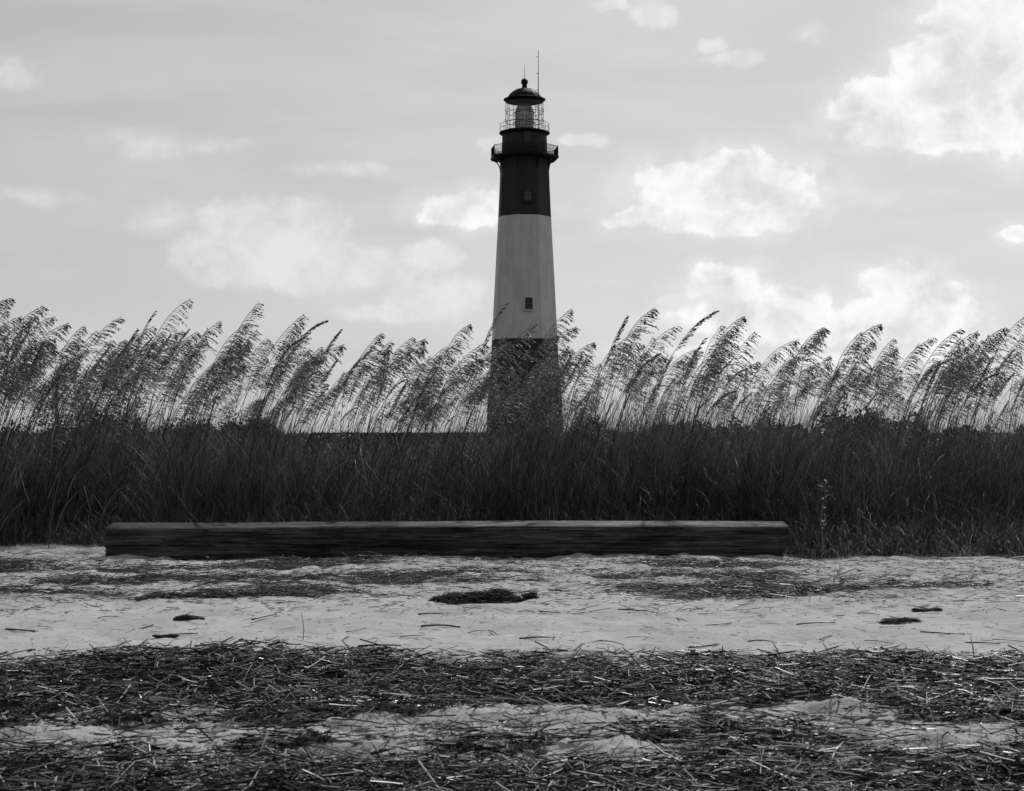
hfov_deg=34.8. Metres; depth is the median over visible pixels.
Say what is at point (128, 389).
sea oat
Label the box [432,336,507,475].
sea oat
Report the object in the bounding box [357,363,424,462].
sea oat
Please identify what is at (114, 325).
sea oat
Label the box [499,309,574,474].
sea oat
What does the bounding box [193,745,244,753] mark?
broken reed
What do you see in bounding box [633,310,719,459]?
sea oat
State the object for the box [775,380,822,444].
sea oat
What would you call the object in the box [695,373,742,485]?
sea oat
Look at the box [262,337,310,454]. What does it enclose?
sea oat
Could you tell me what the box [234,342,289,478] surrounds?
sea oat
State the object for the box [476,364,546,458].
sea oat
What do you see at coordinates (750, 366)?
sea oat
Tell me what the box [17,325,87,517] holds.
sea oat
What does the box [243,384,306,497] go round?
sea oat
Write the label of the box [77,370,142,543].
sea oat
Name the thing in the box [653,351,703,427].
sea oat
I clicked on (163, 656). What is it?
broken reed
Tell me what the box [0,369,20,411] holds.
sea oat
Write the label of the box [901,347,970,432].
sea oat
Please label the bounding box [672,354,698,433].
sea oat
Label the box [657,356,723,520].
sea oat
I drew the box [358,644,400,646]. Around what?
broken reed
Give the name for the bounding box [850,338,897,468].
sea oat
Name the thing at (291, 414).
sea oat
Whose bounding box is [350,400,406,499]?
sea oat
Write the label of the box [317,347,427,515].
sea oat
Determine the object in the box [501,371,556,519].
sea oat
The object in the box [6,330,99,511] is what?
sea oat
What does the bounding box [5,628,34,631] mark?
broken reed
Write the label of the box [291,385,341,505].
sea oat
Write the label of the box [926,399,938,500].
sea oat
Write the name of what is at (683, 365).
sea oat
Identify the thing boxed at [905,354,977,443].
sea oat
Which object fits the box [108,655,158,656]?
broken reed
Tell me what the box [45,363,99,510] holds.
sea oat
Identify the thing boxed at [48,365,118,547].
sea oat
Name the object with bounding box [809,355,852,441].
sea oat
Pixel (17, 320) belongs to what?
sea oat
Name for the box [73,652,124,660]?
broken reed
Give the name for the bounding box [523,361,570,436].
sea oat
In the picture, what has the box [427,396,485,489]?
sea oat
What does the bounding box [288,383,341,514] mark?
sea oat
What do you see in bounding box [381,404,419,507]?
sea oat
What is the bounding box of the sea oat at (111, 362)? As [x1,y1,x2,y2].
[41,343,131,521]
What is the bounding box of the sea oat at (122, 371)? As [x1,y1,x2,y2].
[45,362,131,544]
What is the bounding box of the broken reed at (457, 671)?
[444,668,471,676]
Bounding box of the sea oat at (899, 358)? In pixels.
[847,355,900,444]
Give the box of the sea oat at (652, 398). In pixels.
[632,388,658,518]
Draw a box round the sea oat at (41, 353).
[0,338,56,424]
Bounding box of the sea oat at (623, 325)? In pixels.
[577,315,629,465]
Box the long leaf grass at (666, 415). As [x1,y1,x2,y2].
[325,306,933,496]
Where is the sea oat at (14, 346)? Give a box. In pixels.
[3,331,22,372]
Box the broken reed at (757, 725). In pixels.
[736,721,781,728]
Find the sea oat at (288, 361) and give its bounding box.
[233,356,291,502]
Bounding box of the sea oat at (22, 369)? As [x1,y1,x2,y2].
[0,342,37,463]
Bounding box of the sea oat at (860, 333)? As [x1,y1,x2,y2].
[811,332,864,500]
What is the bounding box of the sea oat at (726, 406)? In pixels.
[698,396,737,445]
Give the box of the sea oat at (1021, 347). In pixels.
[968,337,1023,504]
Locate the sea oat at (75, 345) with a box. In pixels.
[0,338,85,479]
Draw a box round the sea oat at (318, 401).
[264,393,325,463]
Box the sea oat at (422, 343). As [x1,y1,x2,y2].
[347,338,428,488]
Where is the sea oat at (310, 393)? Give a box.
[284,357,326,445]
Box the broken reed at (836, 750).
[831,741,843,761]
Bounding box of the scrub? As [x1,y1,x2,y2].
[0,395,1023,465]
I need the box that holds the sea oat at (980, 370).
[949,335,1002,440]
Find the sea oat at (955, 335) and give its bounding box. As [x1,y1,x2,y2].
[892,328,965,472]
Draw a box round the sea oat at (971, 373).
[937,357,986,477]
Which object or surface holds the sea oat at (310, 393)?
on the ground at (340, 620)
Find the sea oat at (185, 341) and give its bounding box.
[117,338,191,519]
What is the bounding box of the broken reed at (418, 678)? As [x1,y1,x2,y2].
[394,674,444,683]
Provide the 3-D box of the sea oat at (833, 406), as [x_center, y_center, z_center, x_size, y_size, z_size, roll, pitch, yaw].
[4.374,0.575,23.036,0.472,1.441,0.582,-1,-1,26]
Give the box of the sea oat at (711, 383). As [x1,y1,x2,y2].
[674,355,730,461]
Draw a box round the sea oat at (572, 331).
[482,326,579,461]
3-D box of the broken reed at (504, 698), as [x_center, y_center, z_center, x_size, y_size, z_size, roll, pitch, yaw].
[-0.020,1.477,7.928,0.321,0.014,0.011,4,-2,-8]
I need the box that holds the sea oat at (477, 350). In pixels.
[396,343,489,507]
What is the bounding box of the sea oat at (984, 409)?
[961,392,996,471]
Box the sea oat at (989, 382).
[957,350,1014,472]
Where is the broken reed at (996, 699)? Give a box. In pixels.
[984,690,1009,706]
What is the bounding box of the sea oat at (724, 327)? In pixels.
[683,324,726,463]
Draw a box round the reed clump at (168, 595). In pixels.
[134,589,219,601]
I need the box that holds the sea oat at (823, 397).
[801,362,833,486]
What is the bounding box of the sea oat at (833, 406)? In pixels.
[816,386,843,447]
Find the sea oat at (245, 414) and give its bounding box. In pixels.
[219,398,267,467]
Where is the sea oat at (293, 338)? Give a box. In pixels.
[238,320,304,463]
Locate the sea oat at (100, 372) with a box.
[44,340,127,484]
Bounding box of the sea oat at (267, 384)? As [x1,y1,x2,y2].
[230,346,298,476]
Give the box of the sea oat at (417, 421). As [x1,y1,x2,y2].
[368,407,433,517]
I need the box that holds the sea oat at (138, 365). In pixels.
[55,361,146,531]
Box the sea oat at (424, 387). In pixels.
[379,346,449,484]
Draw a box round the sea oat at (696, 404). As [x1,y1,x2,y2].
[676,340,729,502]
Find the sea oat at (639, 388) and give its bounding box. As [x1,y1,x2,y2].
[613,369,653,457]
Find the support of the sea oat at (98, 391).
on the ground at (340, 620)
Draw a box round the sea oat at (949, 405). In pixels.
[899,400,956,517]
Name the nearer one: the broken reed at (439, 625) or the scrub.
the broken reed at (439, 625)
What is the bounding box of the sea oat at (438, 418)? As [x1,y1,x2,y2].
[404,382,472,505]
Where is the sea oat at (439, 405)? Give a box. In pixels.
[397,404,442,474]
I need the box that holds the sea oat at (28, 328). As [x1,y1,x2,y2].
[0,315,39,415]
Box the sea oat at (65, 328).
[0,323,70,449]
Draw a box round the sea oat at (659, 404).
[644,383,671,483]
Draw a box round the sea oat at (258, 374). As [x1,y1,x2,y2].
[222,343,274,451]
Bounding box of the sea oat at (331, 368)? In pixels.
[293,360,338,459]
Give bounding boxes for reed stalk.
[634,722,638,738]
[970,636,974,660]
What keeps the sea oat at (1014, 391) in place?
on the ground at (340, 620)
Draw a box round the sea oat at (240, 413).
[207,400,261,474]
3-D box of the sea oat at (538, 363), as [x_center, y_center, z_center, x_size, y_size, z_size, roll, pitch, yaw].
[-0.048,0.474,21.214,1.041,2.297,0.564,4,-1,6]
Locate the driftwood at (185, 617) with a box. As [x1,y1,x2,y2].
[173,614,204,620]
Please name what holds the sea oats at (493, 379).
on the ground at (340, 620)
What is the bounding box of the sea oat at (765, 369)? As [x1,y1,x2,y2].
[723,356,777,495]
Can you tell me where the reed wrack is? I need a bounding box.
[0,636,1023,790]
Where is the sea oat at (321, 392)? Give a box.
[264,383,329,521]
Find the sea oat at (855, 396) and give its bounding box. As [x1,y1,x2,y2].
[828,373,868,463]
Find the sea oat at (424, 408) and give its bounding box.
[393,377,443,507]
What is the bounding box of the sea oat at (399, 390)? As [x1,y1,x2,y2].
[333,379,418,518]
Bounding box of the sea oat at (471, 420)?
[450,366,497,496]
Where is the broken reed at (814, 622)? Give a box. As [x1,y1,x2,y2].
[796,622,835,624]
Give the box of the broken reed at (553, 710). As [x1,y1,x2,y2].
[542,704,569,715]
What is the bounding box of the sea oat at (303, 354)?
[231,349,308,500]
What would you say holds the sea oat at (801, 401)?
on the ground at (340, 620)
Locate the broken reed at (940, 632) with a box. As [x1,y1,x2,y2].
[920,631,964,634]
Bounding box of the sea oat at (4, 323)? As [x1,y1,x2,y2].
[0,309,10,434]
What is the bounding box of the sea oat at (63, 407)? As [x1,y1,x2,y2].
[37,371,96,483]
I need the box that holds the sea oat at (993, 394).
[962,377,1006,450]
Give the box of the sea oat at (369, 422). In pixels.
[355,350,390,504]
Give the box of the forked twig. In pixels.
[832,567,855,584]
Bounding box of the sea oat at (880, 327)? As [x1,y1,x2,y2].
[788,324,883,489]
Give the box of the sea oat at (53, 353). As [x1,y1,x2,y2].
[0,348,59,468]
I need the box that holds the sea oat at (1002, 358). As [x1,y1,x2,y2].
[967,317,1023,465]
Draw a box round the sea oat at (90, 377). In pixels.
[54,348,109,464]
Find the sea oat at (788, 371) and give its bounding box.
[752,345,805,461]
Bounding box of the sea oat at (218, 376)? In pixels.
[194,344,252,460]
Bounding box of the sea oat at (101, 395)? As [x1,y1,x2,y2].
[75,346,126,534]
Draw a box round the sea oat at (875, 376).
[832,346,898,472]
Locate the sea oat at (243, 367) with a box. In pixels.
[185,363,245,516]
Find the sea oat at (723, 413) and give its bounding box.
[707,395,736,449]
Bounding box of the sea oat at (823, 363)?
[785,356,831,443]
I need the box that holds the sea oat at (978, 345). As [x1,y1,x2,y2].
[917,340,985,479]
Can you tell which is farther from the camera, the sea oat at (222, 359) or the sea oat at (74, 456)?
the sea oat at (222, 359)
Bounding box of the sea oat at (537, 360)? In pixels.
[499,334,557,455]
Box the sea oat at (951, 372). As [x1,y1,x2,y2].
[914,367,958,488]
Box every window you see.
[523,189,532,201]
[524,131,531,143]
[524,297,533,310]
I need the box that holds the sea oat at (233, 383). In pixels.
[198,337,250,486]
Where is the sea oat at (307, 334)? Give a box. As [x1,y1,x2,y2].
[254,320,328,500]
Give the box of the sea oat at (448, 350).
[387,344,461,499]
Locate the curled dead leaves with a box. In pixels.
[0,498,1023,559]
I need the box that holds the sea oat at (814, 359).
[785,335,820,497]
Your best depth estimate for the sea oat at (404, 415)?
21.12 m
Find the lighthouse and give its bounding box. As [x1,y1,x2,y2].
[486,50,562,434]
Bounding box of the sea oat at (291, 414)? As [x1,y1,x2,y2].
[267,378,309,510]
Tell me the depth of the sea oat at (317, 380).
21.16 m
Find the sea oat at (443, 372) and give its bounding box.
[391,357,455,518]
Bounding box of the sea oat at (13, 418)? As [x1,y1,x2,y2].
[3,360,37,485]
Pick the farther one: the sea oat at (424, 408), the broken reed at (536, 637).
the sea oat at (424, 408)
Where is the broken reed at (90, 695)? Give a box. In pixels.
[66,691,114,700]
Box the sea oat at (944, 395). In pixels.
[898,353,974,472]
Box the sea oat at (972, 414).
[957,389,986,496]
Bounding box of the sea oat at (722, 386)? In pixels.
[687,375,731,440]
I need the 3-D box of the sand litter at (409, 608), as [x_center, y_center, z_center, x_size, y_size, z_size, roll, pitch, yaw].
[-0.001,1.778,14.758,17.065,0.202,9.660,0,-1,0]
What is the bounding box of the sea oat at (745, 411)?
[722,392,756,460]
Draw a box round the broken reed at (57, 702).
[29,695,89,712]
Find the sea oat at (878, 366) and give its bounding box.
[847,350,899,462]
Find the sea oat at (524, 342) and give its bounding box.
[444,322,540,497]
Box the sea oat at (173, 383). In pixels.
[98,352,195,523]
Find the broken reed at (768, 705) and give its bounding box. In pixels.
[743,703,796,709]
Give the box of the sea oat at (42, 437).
[23,367,81,526]
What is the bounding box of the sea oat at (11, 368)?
[0,364,19,394]
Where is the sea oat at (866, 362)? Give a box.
[808,342,876,483]
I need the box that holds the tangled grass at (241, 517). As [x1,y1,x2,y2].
[0,424,1023,558]
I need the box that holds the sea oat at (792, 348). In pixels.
[719,339,800,455]
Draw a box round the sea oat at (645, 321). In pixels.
[583,308,659,481]
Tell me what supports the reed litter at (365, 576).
on the ground at (340, 620)
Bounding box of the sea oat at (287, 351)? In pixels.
[245,338,301,505]
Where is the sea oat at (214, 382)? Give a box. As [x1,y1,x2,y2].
[182,345,250,475]
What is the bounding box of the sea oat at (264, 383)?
[238,371,279,441]
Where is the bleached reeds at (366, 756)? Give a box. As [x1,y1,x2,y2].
[0,636,1023,790]
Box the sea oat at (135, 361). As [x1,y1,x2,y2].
[90,337,152,441]
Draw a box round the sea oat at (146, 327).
[109,311,156,491]
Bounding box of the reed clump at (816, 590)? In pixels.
[745,584,830,596]
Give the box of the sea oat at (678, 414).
[652,352,718,519]
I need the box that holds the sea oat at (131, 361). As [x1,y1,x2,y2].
[66,356,134,537]
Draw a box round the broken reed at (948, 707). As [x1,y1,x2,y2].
[923,694,975,722]
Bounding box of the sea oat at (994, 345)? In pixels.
[931,327,1009,476]
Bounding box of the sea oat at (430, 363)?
[384,356,442,495]
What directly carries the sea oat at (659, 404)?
on the ground at (340, 620)
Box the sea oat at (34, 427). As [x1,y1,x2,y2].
[9,343,81,524]
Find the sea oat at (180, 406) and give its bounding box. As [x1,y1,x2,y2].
[146,360,227,500]
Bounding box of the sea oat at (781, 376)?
[756,361,794,446]
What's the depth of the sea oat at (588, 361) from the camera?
20.49 m
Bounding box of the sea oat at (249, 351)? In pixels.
[194,330,261,481]
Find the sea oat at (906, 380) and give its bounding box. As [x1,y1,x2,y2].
[839,372,919,509]
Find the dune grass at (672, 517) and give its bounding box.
[0,336,1023,558]
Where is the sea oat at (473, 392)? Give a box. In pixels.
[432,382,483,498]
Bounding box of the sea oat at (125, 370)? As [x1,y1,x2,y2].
[81,335,143,443]
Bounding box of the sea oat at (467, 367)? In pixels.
[382,358,484,519]
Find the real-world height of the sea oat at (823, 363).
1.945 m
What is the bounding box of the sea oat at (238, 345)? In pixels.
[173,342,241,517]
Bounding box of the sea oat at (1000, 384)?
[955,382,1004,485]
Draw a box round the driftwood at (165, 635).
[152,634,178,637]
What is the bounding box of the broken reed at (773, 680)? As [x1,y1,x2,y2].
[746,674,802,687]
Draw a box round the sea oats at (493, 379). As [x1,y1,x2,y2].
[0,329,1023,546]
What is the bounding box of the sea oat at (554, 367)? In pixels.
[476,349,574,519]
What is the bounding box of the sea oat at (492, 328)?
[460,303,508,484]
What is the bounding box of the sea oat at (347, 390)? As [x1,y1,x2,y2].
[286,368,369,504]
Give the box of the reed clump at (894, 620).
[877,615,921,624]
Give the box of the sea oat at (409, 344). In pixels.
[346,337,415,464]
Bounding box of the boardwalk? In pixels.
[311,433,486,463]
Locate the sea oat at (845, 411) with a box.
[816,344,870,491]
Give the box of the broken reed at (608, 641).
[596,640,623,644]
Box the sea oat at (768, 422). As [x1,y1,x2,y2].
[738,397,783,497]
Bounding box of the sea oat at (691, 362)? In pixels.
[665,338,706,519]
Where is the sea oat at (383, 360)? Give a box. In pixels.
[332,342,393,504]
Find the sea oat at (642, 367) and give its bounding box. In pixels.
[583,353,660,504]
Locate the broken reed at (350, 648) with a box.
[341,640,360,656]
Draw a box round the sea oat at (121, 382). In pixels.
[79,343,156,483]
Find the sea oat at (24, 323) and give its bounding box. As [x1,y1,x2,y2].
[0,306,49,348]
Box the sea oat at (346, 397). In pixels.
[318,382,360,459]
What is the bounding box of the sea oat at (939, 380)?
[911,376,944,452]
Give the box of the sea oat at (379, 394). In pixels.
[331,365,399,488]
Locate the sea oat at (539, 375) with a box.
[477,365,546,504]
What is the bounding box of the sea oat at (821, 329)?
[760,327,826,467]
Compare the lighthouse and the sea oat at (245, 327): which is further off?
the lighthouse
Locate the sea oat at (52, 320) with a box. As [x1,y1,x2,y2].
[0,316,57,444]
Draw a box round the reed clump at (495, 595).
[428,587,524,604]
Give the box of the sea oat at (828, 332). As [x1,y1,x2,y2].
[769,328,830,473]
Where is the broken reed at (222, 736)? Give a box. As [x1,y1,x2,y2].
[199,733,247,742]
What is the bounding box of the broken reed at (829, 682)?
[805,672,857,695]
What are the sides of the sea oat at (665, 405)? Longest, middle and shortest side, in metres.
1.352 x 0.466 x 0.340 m
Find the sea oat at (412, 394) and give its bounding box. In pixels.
[373,381,424,517]
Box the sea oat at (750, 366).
[683,362,751,498]
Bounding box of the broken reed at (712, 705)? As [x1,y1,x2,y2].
[703,703,722,707]
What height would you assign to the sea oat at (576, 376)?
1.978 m
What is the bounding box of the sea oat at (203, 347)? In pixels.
[147,327,210,519]
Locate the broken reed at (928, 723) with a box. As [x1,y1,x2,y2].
[903,723,959,724]
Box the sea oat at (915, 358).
[878,343,922,449]
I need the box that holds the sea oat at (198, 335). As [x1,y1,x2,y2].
[116,332,201,491]
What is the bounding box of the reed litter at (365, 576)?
[0,550,1023,616]
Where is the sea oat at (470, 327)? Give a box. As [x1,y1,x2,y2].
[416,324,472,478]
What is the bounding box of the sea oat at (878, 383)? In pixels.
[870,372,884,471]
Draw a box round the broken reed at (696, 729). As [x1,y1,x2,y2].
[671,729,721,732]
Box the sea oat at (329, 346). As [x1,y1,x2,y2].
[276,329,341,506]
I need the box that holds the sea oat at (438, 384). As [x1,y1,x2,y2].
[391,377,441,497]
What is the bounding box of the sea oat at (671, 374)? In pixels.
[620,358,689,486]
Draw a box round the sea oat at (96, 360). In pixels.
[51,340,116,516]
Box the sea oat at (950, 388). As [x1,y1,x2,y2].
[927,348,978,460]
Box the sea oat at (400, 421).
[357,406,411,519]
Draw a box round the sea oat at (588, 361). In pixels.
[542,353,593,520]
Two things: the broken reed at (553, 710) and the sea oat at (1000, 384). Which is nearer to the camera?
the broken reed at (553, 710)
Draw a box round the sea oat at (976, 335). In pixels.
[916,331,979,465]
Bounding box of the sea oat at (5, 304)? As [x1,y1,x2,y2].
[0,298,15,321]
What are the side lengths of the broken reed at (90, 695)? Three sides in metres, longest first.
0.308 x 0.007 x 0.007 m
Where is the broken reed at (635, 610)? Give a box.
[617,609,653,611]
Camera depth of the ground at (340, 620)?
12.45 m
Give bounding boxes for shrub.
[0,417,38,452]
[36,410,73,451]
[64,410,110,446]
[99,397,158,450]
[168,418,201,447]
[212,407,255,450]
[245,413,280,453]
[560,422,600,460]
[730,423,759,449]
[829,405,901,463]
[885,416,918,448]
[944,430,1009,463]
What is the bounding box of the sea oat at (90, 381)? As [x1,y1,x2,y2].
[49,360,107,524]
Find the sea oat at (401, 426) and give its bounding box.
[384,392,423,520]
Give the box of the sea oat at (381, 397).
[352,349,403,491]
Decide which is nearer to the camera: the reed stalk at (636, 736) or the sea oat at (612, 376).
the reed stalk at (636, 736)
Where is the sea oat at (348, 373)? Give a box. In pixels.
[310,350,372,496]
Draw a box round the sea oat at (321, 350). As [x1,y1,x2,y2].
[253,347,324,494]
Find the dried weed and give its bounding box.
[815,479,829,558]
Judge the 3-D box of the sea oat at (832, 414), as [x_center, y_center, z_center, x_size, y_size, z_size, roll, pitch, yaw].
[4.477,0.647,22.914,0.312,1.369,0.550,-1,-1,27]
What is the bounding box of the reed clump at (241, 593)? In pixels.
[218,589,299,599]
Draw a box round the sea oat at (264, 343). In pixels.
[226,338,271,492]
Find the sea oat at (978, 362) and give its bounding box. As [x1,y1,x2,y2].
[907,356,984,492]
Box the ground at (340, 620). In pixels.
[0,434,1023,790]
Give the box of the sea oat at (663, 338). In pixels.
[598,326,682,498]
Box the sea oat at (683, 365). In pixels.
[629,349,699,448]
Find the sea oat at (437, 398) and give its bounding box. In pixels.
[389,370,475,500]
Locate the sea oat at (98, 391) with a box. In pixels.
[80,339,127,499]
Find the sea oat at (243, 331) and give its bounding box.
[199,303,264,495]
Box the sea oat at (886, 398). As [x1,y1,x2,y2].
[865,375,903,447]
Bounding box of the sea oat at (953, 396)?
[921,363,973,452]
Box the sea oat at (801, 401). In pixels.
[783,382,813,449]
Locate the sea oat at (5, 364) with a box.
[0,359,12,387]
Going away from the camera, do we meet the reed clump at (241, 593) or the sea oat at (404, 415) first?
the reed clump at (241, 593)
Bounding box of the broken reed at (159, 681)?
[147,675,176,690]
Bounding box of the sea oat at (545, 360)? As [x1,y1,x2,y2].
[483,352,557,442]
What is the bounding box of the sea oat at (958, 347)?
[900,336,964,477]
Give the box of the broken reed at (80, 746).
[65,738,99,753]
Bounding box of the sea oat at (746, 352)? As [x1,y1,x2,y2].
[690,331,761,485]
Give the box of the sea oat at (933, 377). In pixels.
[900,361,940,494]
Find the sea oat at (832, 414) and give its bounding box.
[821,393,846,445]
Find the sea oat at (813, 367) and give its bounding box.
[759,366,814,463]
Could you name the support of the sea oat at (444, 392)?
on the ground at (340, 620)
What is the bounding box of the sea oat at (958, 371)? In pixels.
[919,361,965,525]
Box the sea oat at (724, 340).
[678,329,734,515]
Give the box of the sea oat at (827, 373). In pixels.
[783,369,833,495]
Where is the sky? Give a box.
[0,0,1023,433]
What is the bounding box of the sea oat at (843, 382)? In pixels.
[812,367,854,452]
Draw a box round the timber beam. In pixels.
[103,521,788,560]
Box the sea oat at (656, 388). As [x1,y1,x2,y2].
[615,383,662,467]
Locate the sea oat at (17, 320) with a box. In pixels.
[0,316,23,344]
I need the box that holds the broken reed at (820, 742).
[801,733,842,752]
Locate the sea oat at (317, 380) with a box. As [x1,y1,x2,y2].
[258,370,328,518]
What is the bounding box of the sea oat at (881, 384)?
[855,361,895,459]
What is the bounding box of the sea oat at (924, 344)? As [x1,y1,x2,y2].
[858,337,938,453]
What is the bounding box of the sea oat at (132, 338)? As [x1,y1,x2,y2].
[65,329,138,508]
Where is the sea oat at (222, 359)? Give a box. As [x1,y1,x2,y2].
[178,337,242,463]
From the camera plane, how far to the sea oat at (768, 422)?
21.66 m
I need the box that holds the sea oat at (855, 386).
[813,342,873,502]
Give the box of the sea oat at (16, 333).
[0,320,33,352]
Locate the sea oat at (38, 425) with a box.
[17,383,67,484]
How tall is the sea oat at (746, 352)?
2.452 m
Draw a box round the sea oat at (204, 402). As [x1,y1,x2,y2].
[189,359,231,492]
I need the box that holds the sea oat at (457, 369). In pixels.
[411,360,463,520]
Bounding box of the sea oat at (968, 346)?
[926,341,976,443]
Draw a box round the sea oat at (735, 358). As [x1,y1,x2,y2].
[663,344,740,519]
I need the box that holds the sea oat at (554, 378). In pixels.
[526,347,571,486]
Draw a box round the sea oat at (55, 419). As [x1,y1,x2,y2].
[33,364,91,483]
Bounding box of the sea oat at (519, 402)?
[494,375,537,469]
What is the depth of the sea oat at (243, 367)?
20.97 m
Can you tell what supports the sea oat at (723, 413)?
on the ground at (340, 620)
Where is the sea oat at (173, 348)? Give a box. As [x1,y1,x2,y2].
[117,344,176,466]
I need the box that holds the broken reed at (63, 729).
[49,727,80,730]
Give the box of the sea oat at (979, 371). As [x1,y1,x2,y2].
[945,339,999,448]
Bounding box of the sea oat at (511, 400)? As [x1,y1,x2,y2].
[464,383,523,519]
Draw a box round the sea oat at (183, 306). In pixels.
[114,299,193,470]
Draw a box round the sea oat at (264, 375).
[213,366,280,463]
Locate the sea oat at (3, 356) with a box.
[0,341,10,390]
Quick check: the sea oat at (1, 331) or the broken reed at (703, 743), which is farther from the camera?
the sea oat at (1, 331)
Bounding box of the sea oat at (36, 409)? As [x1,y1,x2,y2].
[0,383,56,529]
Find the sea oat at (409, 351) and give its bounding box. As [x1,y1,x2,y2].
[360,347,414,518]
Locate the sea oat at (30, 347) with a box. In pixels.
[0,345,35,462]
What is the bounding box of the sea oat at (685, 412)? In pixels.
[649,375,700,519]
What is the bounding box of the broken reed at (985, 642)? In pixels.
[968,642,999,643]
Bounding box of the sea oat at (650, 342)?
[614,337,657,433]
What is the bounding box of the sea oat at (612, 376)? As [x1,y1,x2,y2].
[579,344,628,447]
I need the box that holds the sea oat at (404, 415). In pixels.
[358,376,434,521]
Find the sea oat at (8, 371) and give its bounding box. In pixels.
[0,345,17,434]
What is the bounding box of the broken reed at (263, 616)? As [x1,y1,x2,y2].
[251,614,276,619]
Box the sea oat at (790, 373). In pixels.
[734,370,794,506]
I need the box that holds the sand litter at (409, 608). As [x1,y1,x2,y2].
[0,552,1023,661]
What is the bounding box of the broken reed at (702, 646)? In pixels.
[688,644,718,647]
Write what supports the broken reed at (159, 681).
on the ground at (340, 620)
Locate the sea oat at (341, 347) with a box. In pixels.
[250,344,346,492]
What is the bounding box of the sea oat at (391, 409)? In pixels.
[353,380,408,519]
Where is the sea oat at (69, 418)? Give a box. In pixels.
[42,352,132,514]
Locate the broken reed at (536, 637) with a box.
[519,636,555,638]
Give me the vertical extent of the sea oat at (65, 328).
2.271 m
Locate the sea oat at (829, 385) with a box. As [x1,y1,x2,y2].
[789,370,840,450]
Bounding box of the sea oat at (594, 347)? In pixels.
[524,342,596,488]
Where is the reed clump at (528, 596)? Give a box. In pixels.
[521,591,540,599]
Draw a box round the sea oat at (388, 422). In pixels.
[371,397,412,474]
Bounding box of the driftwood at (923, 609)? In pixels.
[911,608,942,611]
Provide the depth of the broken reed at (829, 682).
8.10 m
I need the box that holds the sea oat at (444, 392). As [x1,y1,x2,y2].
[389,389,447,496]
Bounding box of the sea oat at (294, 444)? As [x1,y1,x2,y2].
[276,391,324,512]
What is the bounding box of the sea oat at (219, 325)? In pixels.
[139,321,223,497]
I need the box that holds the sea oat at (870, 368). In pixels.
[829,366,873,465]
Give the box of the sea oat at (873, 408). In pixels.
[858,389,882,440]
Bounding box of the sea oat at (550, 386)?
[535,348,569,456]
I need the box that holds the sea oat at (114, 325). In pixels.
[51,317,125,498]
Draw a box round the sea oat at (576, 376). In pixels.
[549,360,588,460]
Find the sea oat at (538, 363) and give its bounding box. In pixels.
[465,348,554,506]
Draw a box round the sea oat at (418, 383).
[385,356,432,476]
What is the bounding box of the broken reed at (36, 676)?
[21,676,52,676]
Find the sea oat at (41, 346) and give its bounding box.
[9,341,44,526]
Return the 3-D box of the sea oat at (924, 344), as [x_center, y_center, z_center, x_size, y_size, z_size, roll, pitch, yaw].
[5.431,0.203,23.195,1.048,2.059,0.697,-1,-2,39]
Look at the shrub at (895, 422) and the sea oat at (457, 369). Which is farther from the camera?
the shrub at (895, 422)
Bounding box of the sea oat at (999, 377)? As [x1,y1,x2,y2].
[943,373,1005,512]
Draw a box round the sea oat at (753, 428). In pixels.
[746,402,760,509]
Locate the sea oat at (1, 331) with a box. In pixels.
[0,324,10,346]
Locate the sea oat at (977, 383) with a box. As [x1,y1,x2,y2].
[971,334,990,448]
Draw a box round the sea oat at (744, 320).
[684,316,746,482]
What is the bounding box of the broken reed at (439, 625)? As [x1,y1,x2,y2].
[421,624,460,626]
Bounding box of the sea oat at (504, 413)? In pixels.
[460,389,541,502]
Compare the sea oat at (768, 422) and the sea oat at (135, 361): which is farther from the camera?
the sea oat at (135, 361)
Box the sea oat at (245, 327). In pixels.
[183,324,253,458]
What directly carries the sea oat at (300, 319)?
on the ground at (340, 620)
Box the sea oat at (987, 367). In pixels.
[950,355,993,478]
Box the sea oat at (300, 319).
[222,314,309,471]
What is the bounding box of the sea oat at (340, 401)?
[316,368,368,471]
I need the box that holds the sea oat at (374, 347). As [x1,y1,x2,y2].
[291,333,385,505]
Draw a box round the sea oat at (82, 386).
[2,385,87,545]
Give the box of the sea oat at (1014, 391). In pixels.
[999,355,1023,486]
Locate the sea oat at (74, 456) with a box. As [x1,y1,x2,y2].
[58,326,156,506]
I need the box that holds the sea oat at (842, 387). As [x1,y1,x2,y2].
[802,384,844,518]
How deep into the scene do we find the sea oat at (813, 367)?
22.71 m
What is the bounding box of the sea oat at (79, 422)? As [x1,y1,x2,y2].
[55,358,123,517]
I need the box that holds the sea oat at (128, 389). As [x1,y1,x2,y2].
[42,375,139,538]
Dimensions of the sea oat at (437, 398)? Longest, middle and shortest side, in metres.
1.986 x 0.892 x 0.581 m
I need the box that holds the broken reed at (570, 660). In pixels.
[560,645,581,673]
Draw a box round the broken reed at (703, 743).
[679,739,730,747]
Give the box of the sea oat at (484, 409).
[458,371,513,494]
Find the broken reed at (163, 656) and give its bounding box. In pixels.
[141,644,189,666]
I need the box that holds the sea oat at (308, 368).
[230,356,323,520]
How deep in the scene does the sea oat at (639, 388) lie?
23.41 m
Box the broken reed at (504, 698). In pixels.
[475,698,539,702]
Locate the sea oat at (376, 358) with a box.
[297,348,392,515]
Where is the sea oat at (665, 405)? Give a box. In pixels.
[649,391,672,435]
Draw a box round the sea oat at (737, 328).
[653,325,739,495]
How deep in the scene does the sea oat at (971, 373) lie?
22.43 m
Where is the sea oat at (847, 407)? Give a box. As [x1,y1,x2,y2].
[834,379,869,445]
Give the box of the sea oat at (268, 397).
[242,370,285,456]

